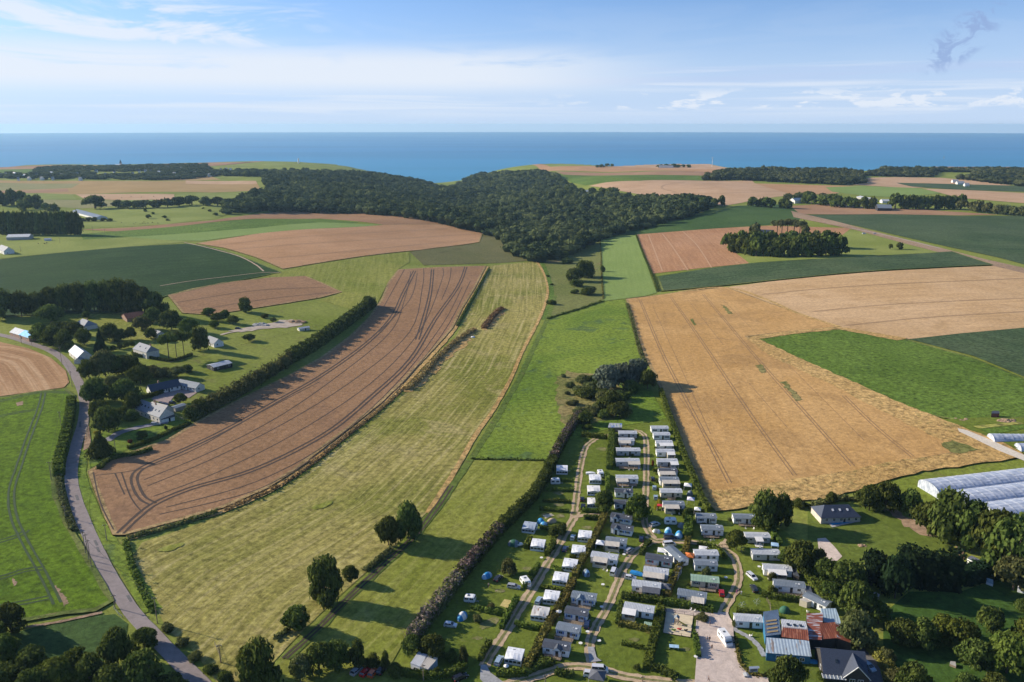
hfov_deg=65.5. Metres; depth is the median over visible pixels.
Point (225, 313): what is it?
broadleaf tree
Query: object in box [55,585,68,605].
bare patch
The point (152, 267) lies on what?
dark green field
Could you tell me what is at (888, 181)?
wheat field
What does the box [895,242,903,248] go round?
broadleaf tree
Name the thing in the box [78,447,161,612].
grassy verge
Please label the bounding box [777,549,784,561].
broadleaf tree
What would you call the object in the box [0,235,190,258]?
pasture
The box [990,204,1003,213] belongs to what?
broadleaf tree
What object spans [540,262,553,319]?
green track
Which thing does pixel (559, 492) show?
worn grass
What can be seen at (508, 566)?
broadleaf tree
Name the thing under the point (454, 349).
rough dry bank
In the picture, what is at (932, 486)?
polytunnel
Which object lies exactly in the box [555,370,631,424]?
fallow bank
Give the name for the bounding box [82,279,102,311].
broadleaf tree
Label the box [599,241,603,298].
hedge
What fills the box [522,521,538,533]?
caravan
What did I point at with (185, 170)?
woodland
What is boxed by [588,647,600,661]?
tarmac patch
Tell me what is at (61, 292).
broadleaf tree
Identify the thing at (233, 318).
broadleaf tree
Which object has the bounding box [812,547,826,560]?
broadleaf tree
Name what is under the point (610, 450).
hedge
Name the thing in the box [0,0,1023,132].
sky
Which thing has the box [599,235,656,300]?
light green strip
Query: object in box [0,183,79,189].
yellow field
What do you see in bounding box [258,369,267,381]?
broadleaf tree
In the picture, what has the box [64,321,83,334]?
broadleaf tree
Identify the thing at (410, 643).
broadleaf tree
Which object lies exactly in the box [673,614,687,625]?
slide tower
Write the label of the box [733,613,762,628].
mobile home
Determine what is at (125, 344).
broadleaf tree
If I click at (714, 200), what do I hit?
broadleaf tree
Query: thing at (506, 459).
hedge
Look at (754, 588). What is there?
parked car
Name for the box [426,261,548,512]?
dry strip
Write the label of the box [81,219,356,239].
green strip
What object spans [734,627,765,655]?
garden path
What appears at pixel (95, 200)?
broadleaf tree
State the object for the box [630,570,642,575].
trailer
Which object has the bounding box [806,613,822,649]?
shed
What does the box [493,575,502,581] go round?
parked car
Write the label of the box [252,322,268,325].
heap
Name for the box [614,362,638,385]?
broadleaf tree
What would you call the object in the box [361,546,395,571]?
hedge
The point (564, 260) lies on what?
shrub
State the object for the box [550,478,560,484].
caravan
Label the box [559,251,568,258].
shrub
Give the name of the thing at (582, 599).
mobile home
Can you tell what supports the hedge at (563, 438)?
on the ground at (244, 357)
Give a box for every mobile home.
[542,638,571,661]
[554,621,581,641]
[563,605,589,626]
[570,590,597,609]
[590,551,618,568]
[605,536,627,552]
[610,512,632,524]
[610,523,633,536]
[613,499,628,509]
[614,488,633,497]
[615,458,640,468]
[616,447,640,455]
[616,475,638,486]
[618,430,636,438]
[618,438,634,447]
[622,601,654,621]
[631,579,661,596]
[643,566,668,582]
[644,552,673,567]
[650,426,668,432]
[652,432,669,439]
[655,440,673,448]
[656,449,674,457]
[656,458,678,467]
[658,468,677,476]
[658,476,679,487]
[659,488,682,499]
[662,500,684,513]
[664,545,688,565]
[677,588,706,605]
[691,574,719,591]
[693,549,718,560]
[693,559,717,571]
[695,513,716,523]
[700,524,723,538]
[732,513,757,526]
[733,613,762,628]
[744,532,770,546]
[750,548,780,560]
[762,563,792,580]
[772,578,805,596]
[802,591,831,610]
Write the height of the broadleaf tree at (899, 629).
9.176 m
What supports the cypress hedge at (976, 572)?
on the orchard lawn at (970, 602)
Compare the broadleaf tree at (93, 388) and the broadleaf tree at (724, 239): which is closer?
the broadleaf tree at (93, 388)
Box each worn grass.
[479,617,498,628]
[494,589,504,592]
[553,491,563,494]
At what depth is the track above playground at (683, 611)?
254.35 m
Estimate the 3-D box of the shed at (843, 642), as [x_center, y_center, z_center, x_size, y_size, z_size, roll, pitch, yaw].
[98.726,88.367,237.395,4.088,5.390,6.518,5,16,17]
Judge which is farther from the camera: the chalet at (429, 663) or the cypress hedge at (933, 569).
the cypress hedge at (933, 569)
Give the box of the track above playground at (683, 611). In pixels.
[664,608,713,615]
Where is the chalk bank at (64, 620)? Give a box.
[25,611,101,627]
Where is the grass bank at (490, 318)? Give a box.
[481,306,505,328]
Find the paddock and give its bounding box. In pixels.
[8,614,127,680]
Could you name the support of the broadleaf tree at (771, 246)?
on the pasture at (860, 244)
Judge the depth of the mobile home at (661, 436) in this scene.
392.11 m
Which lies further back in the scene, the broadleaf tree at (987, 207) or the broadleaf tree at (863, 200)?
the broadleaf tree at (863, 200)
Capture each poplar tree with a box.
[0,210,8,234]
[0,212,2,234]
[5,209,12,233]
[9,211,17,233]
[14,211,22,233]
[17,209,27,233]
[24,210,32,234]
[28,210,36,234]
[32,211,40,234]
[37,210,45,234]
[42,210,50,234]
[46,210,56,234]
[51,210,60,234]
[56,211,63,234]
[58,210,67,234]
[64,210,72,234]
[68,211,76,234]
[72,208,84,234]
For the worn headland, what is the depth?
673.11 m
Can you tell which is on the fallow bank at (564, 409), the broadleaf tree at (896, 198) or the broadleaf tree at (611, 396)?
the broadleaf tree at (611, 396)
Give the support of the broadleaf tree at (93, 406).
on the ground at (244, 357)
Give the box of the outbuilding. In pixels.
[179,379,204,391]
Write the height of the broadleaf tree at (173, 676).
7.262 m
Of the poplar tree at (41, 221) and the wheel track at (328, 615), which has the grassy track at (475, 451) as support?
the wheel track at (328, 615)
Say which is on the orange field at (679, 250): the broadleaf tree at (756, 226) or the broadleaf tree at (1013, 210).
the broadleaf tree at (756, 226)
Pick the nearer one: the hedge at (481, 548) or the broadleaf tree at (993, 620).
the broadleaf tree at (993, 620)
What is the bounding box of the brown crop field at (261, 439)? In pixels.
[88,266,485,535]
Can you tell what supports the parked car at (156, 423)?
on the grey drive at (116, 434)
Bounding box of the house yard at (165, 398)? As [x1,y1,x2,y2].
[152,389,196,404]
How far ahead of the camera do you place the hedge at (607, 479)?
344.45 m
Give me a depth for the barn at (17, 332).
537.47 m
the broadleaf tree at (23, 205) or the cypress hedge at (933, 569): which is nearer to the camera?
the cypress hedge at (933, 569)
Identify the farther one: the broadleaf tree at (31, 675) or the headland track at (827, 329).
the headland track at (827, 329)
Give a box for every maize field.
[657,251,992,291]
[811,214,1023,263]
[899,183,1023,191]
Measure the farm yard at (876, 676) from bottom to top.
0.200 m
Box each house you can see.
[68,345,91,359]
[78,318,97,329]
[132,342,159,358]
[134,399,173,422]
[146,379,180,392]
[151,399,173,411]
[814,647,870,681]
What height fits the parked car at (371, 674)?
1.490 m
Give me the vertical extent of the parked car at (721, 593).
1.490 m
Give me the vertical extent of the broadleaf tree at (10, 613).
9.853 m
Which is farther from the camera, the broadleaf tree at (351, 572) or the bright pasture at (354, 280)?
the bright pasture at (354, 280)
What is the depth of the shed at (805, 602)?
255.84 m
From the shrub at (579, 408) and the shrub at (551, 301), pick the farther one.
the shrub at (551, 301)
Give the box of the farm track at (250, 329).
[220,325,281,334]
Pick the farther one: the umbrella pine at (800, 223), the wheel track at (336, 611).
the umbrella pine at (800, 223)
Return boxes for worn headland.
[678,287,841,326]
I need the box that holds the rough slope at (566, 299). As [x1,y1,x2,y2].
[544,241,602,315]
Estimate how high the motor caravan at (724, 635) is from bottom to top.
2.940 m
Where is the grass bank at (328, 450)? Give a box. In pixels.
[224,425,360,510]
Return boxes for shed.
[74,357,84,363]
[161,414,174,422]
[207,360,232,370]
[297,326,309,330]
[763,610,780,644]
[780,619,807,637]
[781,627,808,640]
[792,568,798,580]
[799,598,810,607]
[805,585,812,592]
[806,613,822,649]
[820,608,840,624]
[820,622,836,647]
[836,622,851,649]
[950,661,955,667]
[967,555,979,562]
[986,578,992,585]
[991,411,999,416]
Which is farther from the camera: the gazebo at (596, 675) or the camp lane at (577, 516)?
the camp lane at (577, 516)
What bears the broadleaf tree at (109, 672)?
on the ground at (244, 357)
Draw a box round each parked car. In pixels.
[151,421,160,424]
[349,667,362,676]
[359,667,371,677]
[367,668,377,678]
[375,666,385,675]
[444,620,456,627]
[452,672,468,681]
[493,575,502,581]
[494,655,503,666]
[507,582,520,589]
[534,596,542,605]
[562,546,568,552]
[570,534,575,540]
[583,669,590,677]
[584,620,590,629]
[591,663,607,672]
[610,566,617,576]
[623,547,633,553]
[624,574,635,579]
[639,536,643,541]
[649,521,660,527]
[662,540,675,546]
[663,533,676,539]
[718,589,724,596]
[746,571,757,580]
[750,584,758,592]
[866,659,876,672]
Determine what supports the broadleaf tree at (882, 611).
on the ground at (244, 357)
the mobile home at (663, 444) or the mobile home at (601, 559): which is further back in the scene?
the mobile home at (663, 444)
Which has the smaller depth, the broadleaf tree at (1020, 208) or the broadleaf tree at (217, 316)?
the broadleaf tree at (217, 316)
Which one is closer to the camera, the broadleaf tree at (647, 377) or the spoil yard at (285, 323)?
the broadleaf tree at (647, 377)
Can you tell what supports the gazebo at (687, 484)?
on the camp lawn at (611, 651)
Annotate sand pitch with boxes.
[500,599,510,607]
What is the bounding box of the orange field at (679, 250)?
[637,226,848,272]
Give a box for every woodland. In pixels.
[0,163,221,179]
[218,167,718,262]
[701,165,869,184]
[865,165,1023,186]
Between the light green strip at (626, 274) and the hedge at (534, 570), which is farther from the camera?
the light green strip at (626, 274)
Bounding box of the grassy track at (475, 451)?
[281,295,556,659]
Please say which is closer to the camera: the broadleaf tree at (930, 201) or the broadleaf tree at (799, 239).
the broadleaf tree at (799, 239)
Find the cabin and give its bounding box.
[608,423,621,431]
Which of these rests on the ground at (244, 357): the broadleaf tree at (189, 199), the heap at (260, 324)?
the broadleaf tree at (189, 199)
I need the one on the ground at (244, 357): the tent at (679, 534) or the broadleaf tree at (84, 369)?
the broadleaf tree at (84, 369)
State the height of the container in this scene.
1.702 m
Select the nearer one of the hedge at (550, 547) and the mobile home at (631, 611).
the mobile home at (631, 611)
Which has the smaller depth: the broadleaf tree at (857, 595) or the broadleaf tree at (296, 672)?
the broadleaf tree at (296, 672)
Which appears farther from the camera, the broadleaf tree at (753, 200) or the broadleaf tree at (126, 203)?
the broadleaf tree at (753, 200)
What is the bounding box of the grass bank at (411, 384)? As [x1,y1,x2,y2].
[404,327,476,389]
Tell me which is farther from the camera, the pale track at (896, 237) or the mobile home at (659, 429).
the pale track at (896, 237)
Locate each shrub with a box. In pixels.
[117,406,128,418]
[154,366,169,378]
[160,622,173,632]
[175,636,189,646]
[181,364,192,372]
[182,405,204,421]
[187,650,202,663]
[202,663,218,674]
[217,669,234,681]
[364,652,380,667]
[386,662,402,679]
[444,648,458,663]
[473,613,482,621]
[487,602,494,607]
[546,299,556,304]
[548,522,566,537]
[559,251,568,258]
[561,257,573,263]
[564,381,574,387]
[566,267,584,280]
[566,399,578,404]
[569,279,583,286]
[570,289,578,293]
[572,385,584,390]
[572,406,585,412]
[573,387,595,398]
[575,374,591,384]
[576,260,595,277]
[578,409,593,424]
[579,287,596,294]
[582,381,599,388]
[582,424,592,429]
[584,404,600,415]
[593,388,608,397]
[596,408,611,417]
[616,389,632,400]
[633,663,640,670]
[694,611,708,621]
[748,502,754,513]
[767,585,778,592]
[791,498,809,508]
[815,670,826,681]
[821,581,839,597]
[880,646,896,662]
[881,667,900,681]
[1013,598,1023,614]
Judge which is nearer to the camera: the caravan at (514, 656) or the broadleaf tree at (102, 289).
the caravan at (514, 656)
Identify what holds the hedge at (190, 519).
on the rough margin at (427, 358)
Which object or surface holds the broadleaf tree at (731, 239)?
on the orange field at (679, 250)
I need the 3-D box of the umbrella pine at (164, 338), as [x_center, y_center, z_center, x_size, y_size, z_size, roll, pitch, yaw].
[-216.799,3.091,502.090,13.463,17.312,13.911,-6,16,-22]
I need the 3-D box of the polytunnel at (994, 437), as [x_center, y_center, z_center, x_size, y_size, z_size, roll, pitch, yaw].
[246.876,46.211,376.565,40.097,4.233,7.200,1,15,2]
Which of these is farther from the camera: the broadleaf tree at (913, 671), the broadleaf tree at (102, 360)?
the broadleaf tree at (102, 360)
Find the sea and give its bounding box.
[0,132,1023,182]
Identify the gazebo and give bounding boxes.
[588,669,605,681]
[595,540,604,548]
[657,547,665,552]
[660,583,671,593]
[684,483,691,487]
[685,552,693,557]
[687,497,694,500]
[771,542,778,549]
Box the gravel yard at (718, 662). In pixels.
[695,612,768,681]
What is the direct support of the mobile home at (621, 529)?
on the camp lawn at (611, 651)
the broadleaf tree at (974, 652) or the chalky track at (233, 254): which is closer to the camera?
the broadleaf tree at (974, 652)
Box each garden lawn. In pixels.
[40,309,162,344]
[88,419,190,467]
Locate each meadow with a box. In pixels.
[132,261,546,681]
[279,460,543,681]
[475,299,666,459]
[609,204,799,237]
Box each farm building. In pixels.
[875,204,891,210]
[880,199,888,202]
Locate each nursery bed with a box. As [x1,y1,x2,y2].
[974,422,1023,428]
[980,424,1023,433]
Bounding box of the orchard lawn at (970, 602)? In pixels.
[883,578,1023,681]
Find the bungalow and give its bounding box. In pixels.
[810,504,860,523]
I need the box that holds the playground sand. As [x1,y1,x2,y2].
[663,612,692,636]
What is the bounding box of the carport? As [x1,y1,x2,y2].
[171,403,185,411]
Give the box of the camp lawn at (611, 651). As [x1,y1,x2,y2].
[410,400,820,681]
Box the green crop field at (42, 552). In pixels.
[0,388,114,624]
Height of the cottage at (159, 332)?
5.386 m
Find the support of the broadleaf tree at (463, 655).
on the camp lawn at (611, 651)
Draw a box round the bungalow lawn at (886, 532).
[808,507,954,562]
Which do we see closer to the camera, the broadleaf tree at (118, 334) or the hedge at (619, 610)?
the hedge at (619, 610)
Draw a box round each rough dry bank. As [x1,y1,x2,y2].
[403,327,476,391]
[482,310,504,329]
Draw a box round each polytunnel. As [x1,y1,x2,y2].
[917,468,1023,498]
[957,482,1023,501]
[984,497,1023,513]
[987,433,1023,441]
[1014,443,1023,451]
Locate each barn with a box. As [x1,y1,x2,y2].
[6,234,33,239]
[10,327,36,341]
[73,209,106,219]
[121,311,143,321]
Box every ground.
[0,161,1023,681]
[944,417,1023,447]
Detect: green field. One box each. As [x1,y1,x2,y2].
[0,169,31,172]
[0,243,279,316]
[177,193,238,198]
[197,205,225,217]
[263,161,305,166]
[561,175,701,184]
[826,186,938,196]
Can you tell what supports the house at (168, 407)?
on the ground at (244, 357)
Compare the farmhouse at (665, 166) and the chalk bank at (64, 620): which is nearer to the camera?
the chalk bank at (64, 620)
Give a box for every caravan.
[464,593,478,602]
[504,646,524,666]
[520,575,530,589]
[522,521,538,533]
[530,538,546,551]
[530,605,549,621]
[543,589,559,604]
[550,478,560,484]
[552,571,568,586]
[556,465,569,474]
[562,558,577,571]
[571,544,585,557]
[578,530,591,542]
[587,485,599,495]
[587,497,596,507]
[589,474,602,483]
[597,469,603,476]
[664,517,677,524]
[717,627,732,646]
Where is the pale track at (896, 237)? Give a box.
[853,228,937,247]
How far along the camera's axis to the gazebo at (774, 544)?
289.90 m
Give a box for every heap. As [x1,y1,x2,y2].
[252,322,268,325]
[288,320,306,322]
[997,418,1015,422]
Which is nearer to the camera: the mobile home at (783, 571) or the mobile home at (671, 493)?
the mobile home at (783, 571)
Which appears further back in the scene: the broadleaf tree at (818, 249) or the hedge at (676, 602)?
the broadleaf tree at (818, 249)
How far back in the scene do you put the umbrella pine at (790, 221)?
1044.94 m
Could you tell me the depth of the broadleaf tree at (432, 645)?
229.22 m
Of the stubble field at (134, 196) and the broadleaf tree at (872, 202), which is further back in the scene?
the stubble field at (134, 196)
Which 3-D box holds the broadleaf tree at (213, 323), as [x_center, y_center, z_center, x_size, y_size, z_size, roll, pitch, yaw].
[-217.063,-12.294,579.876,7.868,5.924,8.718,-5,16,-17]
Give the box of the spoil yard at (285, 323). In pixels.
[230,319,301,331]
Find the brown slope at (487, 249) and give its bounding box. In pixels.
[410,235,526,264]
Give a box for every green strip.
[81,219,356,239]
[134,222,374,240]
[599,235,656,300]
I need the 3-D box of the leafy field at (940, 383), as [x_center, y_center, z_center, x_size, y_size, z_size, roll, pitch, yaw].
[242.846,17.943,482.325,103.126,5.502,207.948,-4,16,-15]
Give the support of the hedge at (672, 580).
on the camp lawn at (611, 651)
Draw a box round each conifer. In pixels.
[83,431,115,459]
[93,328,105,351]
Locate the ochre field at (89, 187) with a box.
[0,180,259,193]
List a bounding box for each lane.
[0,333,210,681]
[479,512,580,666]
[503,662,694,681]
[570,434,607,514]
[572,513,598,517]
[584,541,658,662]
[633,429,656,537]
[645,535,742,611]
[720,539,728,547]
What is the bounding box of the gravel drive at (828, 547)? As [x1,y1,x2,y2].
[817,538,841,560]
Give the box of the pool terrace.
[828,520,860,526]
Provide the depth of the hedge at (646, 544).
291.64 m
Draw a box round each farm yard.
[764,657,835,681]
[856,647,882,681]
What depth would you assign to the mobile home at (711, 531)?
300.68 m
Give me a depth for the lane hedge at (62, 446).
369.51 m
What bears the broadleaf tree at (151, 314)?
on the garden lawn at (99, 320)
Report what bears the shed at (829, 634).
on the ground at (244, 357)
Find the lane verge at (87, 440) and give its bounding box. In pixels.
[83,426,90,449]
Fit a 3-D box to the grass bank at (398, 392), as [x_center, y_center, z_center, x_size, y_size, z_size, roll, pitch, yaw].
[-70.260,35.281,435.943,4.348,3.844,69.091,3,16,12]
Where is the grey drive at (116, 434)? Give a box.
[106,422,167,440]
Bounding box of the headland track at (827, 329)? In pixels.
[750,327,905,339]
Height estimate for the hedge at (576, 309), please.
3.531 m
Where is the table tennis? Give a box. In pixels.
[669,644,678,647]
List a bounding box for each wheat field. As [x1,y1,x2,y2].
[0,161,260,168]
[196,224,482,268]
[533,164,715,171]
[558,171,712,175]
[591,180,784,205]
[612,164,725,168]
[626,288,953,489]
[731,266,1023,338]
[756,183,842,194]
[847,177,1005,187]
[922,188,1023,202]
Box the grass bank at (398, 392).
[358,386,404,426]
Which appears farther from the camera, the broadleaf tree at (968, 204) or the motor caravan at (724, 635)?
the broadleaf tree at (968, 204)
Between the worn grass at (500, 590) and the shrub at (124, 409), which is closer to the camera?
the worn grass at (500, 590)
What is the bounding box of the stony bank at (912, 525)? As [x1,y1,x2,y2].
[886,509,935,536]
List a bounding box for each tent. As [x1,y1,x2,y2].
[457,611,466,621]
[482,572,491,579]
[508,539,518,546]
[547,518,556,523]
[582,569,589,576]
[652,529,660,533]
[665,527,671,532]
[675,530,682,538]
[677,522,683,528]
[687,490,692,495]
[779,606,789,613]
[810,659,817,663]
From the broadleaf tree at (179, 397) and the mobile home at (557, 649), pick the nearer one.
the mobile home at (557, 649)
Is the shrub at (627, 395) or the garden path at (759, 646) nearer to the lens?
the garden path at (759, 646)
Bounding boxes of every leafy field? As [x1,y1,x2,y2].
[760,329,1023,418]
[911,328,1023,375]
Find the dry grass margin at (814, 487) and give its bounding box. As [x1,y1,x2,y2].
[702,338,1023,510]
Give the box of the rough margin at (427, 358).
[126,266,488,539]
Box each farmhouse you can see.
[0,245,14,254]
[659,165,672,167]
[790,198,801,203]
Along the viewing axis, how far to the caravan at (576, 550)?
287.22 m
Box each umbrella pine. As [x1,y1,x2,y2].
[156,331,178,357]
[167,331,183,356]
[178,331,191,354]
[770,220,779,232]
[778,219,787,232]
[788,219,798,229]
[793,220,807,231]
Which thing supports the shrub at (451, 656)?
on the camp lawn at (611, 651)
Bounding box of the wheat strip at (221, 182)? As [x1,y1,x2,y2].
[186,181,256,183]
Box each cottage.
[154,329,163,337]
[208,336,223,347]
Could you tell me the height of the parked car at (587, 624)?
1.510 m
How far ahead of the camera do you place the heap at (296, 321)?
609.17 m
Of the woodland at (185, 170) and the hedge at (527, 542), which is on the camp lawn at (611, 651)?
the hedge at (527, 542)
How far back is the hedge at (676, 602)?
256.15 m
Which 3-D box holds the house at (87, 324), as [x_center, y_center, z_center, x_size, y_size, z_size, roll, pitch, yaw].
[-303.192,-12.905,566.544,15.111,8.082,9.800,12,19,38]
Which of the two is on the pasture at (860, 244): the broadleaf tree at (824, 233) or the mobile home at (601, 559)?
the broadleaf tree at (824, 233)
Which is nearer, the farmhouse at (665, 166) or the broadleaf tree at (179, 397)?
the broadleaf tree at (179, 397)
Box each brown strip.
[2,189,68,192]
[83,211,446,230]
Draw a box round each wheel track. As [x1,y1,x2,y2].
[282,486,448,657]
[286,486,452,657]
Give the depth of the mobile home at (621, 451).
373.90 m
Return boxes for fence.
[663,609,693,637]
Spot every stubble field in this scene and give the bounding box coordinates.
[0,342,68,395]
[76,194,173,199]
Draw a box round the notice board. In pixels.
[749,666,759,672]
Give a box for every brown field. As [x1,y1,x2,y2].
[168,276,341,314]
[792,203,995,214]
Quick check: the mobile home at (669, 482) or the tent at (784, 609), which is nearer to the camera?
the tent at (784, 609)
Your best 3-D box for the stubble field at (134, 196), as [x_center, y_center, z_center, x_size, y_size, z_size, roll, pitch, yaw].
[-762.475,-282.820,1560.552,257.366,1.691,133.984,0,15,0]
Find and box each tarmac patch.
[480,665,502,681]
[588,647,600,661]
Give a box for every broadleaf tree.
[0,190,4,205]
[0,192,9,205]
[0,287,13,318]
[0,601,27,634]
[0,621,5,633]
[0,632,21,662]
[0,661,20,681]
[5,188,15,204]
[7,289,37,316]
[8,192,16,204]
[10,643,49,672]
[14,667,45,681]
[15,190,25,199]
[17,200,30,212]
[22,197,32,208]
[23,194,33,203]
[27,322,48,339]
[28,291,42,312]
[32,195,39,203]
[32,304,65,322]
[32,654,76,681]
[33,202,40,208]
[34,193,43,203]
[37,325,58,346]
[40,203,49,209]
[40,286,57,305]
[45,203,60,211]
[53,282,72,310]
[53,329,73,348]
[63,645,91,661]
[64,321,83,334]
[67,280,84,311]
[69,651,106,681]
[74,328,91,344]
[76,359,99,378]
[79,376,110,402]
[81,194,106,208]
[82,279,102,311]
[82,311,89,317]
[86,399,108,418]
[89,349,117,375]
[90,405,124,432]
[92,662,123,681]
[95,322,117,339]
[95,625,134,664]
[96,279,110,311]
[103,276,125,314]
[103,375,121,387]
[107,378,142,400]
[108,354,123,375]
[110,199,121,207]
[110,345,116,350]
[111,328,126,341]
[115,354,140,374]
[116,647,164,681]
[119,279,139,312]
[120,200,131,208]
[122,342,128,347]
[122,391,140,408]
[122,408,139,420]
[124,364,154,383]
[125,327,136,338]
[130,200,145,207]
[130,627,157,651]
[131,315,152,328]
[133,286,149,312]
[136,430,147,440]
[140,199,151,207]
[140,291,169,312]
[141,307,160,321]
[143,328,157,338]
[148,365,158,376]
[149,199,163,207]
[158,309,182,329]
[158,671,189,681]
[160,197,174,206]
[166,366,186,377]
[171,196,184,205]
[173,392,187,402]
[177,317,199,332]
[184,195,199,204]
[190,325,209,350]
[191,398,208,412]
[198,196,211,205]
[200,307,215,314]
[208,320,218,327]
[210,196,222,205]
[210,312,225,320]
[210,396,220,409]
[220,309,229,317]
[226,315,238,322]
[226,388,236,399]
[235,635,283,681]
[235,645,243,667]
[238,296,252,312]
[241,333,255,340]
[242,379,252,391]
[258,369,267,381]
[267,361,277,375]
[279,357,289,368]
[279,604,309,631]
[288,652,313,680]
[304,641,336,677]
[305,553,343,610]
[328,638,351,671]
[341,565,358,582]
[349,638,365,667]
[362,295,374,307]
[374,515,400,545]
[381,649,389,668]
[396,500,422,541]
[400,634,420,657]
[416,633,445,658]
[458,645,468,662]
[501,557,517,575]
[592,364,620,388]
[594,489,613,511]
[595,389,624,408]
[595,391,606,401]
[599,187,606,192]
[606,401,632,417]
[610,187,619,192]
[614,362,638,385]
[622,379,640,393]
[623,493,652,520]
[628,358,646,384]
[639,369,657,388]
[681,507,691,518]
[700,202,705,211]
[701,566,711,575]
[711,197,718,206]
[718,195,724,205]
[720,232,731,250]
[725,529,747,549]
[727,233,738,252]
[735,234,746,253]
[737,230,749,236]
[740,235,755,255]
[747,196,759,205]
[747,231,758,238]
[749,222,762,232]
[749,236,763,255]
[751,487,778,531]
[754,239,769,255]
[755,197,765,206]
[758,230,767,240]
[761,197,772,206]
[766,199,775,207]
[766,230,778,240]
[766,240,778,255]
[767,572,776,581]
[767,653,809,681]
[769,235,785,256]
[773,491,793,526]
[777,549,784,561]
[778,198,786,207]
[779,238,789,255]
[781,200,793,208]
[782,539,816,573]
[783,193,792,199]
[784,230,798,238]
[786,238,799,256]
[793,192,802,197]
[794,235,805,255]
[799,237,814,256]
[801,190,809,202]
[801,224,810,232]
[803,231,814,238]
[806,193,816,203]
[808,235,820,255]
[812,237,826,255]
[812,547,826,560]
[812,557,836,581]
[817,195,828,204]
[820,230,834,236]
[823,235,835,254]
[824,559,869,589]
[826,239,842,255]
[826,491,837,503]
[827,193,835,201]
[829,193,846,206]
[834,578,878,612]
[835,234,849,254]
[836,607,879,649]
[840,196,853,207]
[847,198,859,207]
[853,484,886,511]
[858,196,868,208]
[860,547,887,587]
[868,196,877,208]
[868,600,892,623]
[872,480,901,512]
[876,551,915,598]
[885,617,921,647]
[887,192,902,208]
[893,660,934,681]
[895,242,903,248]
[898,194,910,208]
[898,487,922,516]
[904,615,942,651]
[908,194,919,208]
[909,500,936,537]
[913,194,927,209]
[925,195,933,208]
[927,485,971,549]
[932,194,944,208]
[932,613,952,637]
[939,616,981,647]
[942,195,951,208]
[947,195,958,208]
[952,498,988,551]
[952,637,993,671]
[952,671,981,681]
[954,199,967,209]
[958,194,966,207]
[965,202,973,210]
[966,507,1020,557]
[969,200,983,211]
[975,605,1005,634]
[977,514,1023,566]
[979,670,1008,681]
[981,202,992,212]
[986,629,1023,676]
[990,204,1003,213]
[992,555,1023,592]
[1000,204,1012,214]
[1008,206,1019,214]
[1010,617,1023,636]
[1017,206,1023,214]
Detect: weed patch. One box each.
[157,543,183,550]
[312,501,331,508]
[722,305,732,313]
[755,364,765,372]
[780,381,802,400]
[941,440,979,452]
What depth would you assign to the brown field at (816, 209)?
1327.53 m
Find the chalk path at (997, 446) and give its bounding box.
[958,428,1023,459]
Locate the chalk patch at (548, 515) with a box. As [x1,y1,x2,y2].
[543,513,553,517]
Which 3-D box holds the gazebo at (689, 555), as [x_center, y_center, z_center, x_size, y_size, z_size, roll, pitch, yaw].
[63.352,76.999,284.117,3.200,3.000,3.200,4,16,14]
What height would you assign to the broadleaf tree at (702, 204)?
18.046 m
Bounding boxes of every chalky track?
[161,272,276,285]
[184,242,263,270]
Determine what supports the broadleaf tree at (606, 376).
on the fallow bank at (564, 409)
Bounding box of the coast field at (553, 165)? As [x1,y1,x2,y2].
[544,164,591,166]
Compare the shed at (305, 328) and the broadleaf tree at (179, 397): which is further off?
the shed at (305, 328)
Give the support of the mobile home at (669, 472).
on the camp lawn at (611, 651)
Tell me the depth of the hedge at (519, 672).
224.28 m
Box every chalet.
[411,652,426,668]
[420,655,437,670]
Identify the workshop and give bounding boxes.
[766,637,811,663]
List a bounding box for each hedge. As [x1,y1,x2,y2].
[52,395,76,475]
[54,473,78,531]
[95,446,152,468]
[121,538,156,613]
[126,422,191,448]
[126,508,217,539]
[131,351,192,361]
[137,389,164,398]
[185,370,261,417]
[249,350,294,382]
[273,627,290,640]
[285,297,376,362]
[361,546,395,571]
[400,660,468,680]
[403,569,464,638]
[453,521,503,581]
[456,267,489,325]
[470,456,543,460]
[470,604,504,616]
[477,638,492,661]
[496,656,551,678]
[497,453,557,532]
[498,594,519,629]
[514,619,542,630]
[522,561,540,588]
[522,621,551,667]
[523,535,532,549]
[537,655,555,666]
[539,506,568,512]
[539,524,550,530]
[539,583,563,591]
[542,498,570,502]
[544,538,556,556]
[545,487,574,491]
[545,576,576,625]
[547,300,604,318]
[547,477,573,481]
[549,409,582,461]
[550,563,563,571]
[554,666,575,677]
[571,511,608,577]
[580,430,607,439]
[582,507,600,513]
[583,514,600,519]
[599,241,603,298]
[604,471,609,490]
[605,428,614,469]
[614,598,622,623]
[618,618,651,633]
[620,590,663,604]
[621,639,646,649]
[626,303,646,365]
[636,234,658,291]
[638,538,651,554]
[642,602,665,670]
[648,661,679,681]
[658,388,711,511]
[662,535,691,597]
[663,597,713,612]
[674,508,704,513]
[683,513,692,537]
[692,630,700,656]
[697,540,727,558]
[732,636,767,677]
[736,606,764,616]
[759,589,781,599]
[768,528,782,545]
[779,593,800,602]
[803,571,829,600]
[806,494,889,509]
[820,580,836,607]
[863,643,896,672]
[896,542,968,593]
[962,557,1003,586]
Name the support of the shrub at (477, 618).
on the camp lawn at (611, 651)
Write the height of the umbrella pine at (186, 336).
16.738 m
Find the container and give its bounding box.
[644,621,651,626]
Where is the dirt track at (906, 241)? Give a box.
[791,211,1023,272]
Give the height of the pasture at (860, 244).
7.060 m
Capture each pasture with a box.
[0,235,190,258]
[4,193,75,198]
[42,200,113,207]
[80,206,215,228]
[161,176,220,179]
[257,252,409,308]
[741,229,936,262]
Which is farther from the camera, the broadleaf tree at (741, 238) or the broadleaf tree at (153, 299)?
the broadleaf tree at (741, 238)
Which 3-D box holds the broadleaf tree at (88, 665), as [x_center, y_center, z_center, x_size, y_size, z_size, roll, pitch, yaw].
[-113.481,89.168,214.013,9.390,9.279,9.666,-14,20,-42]

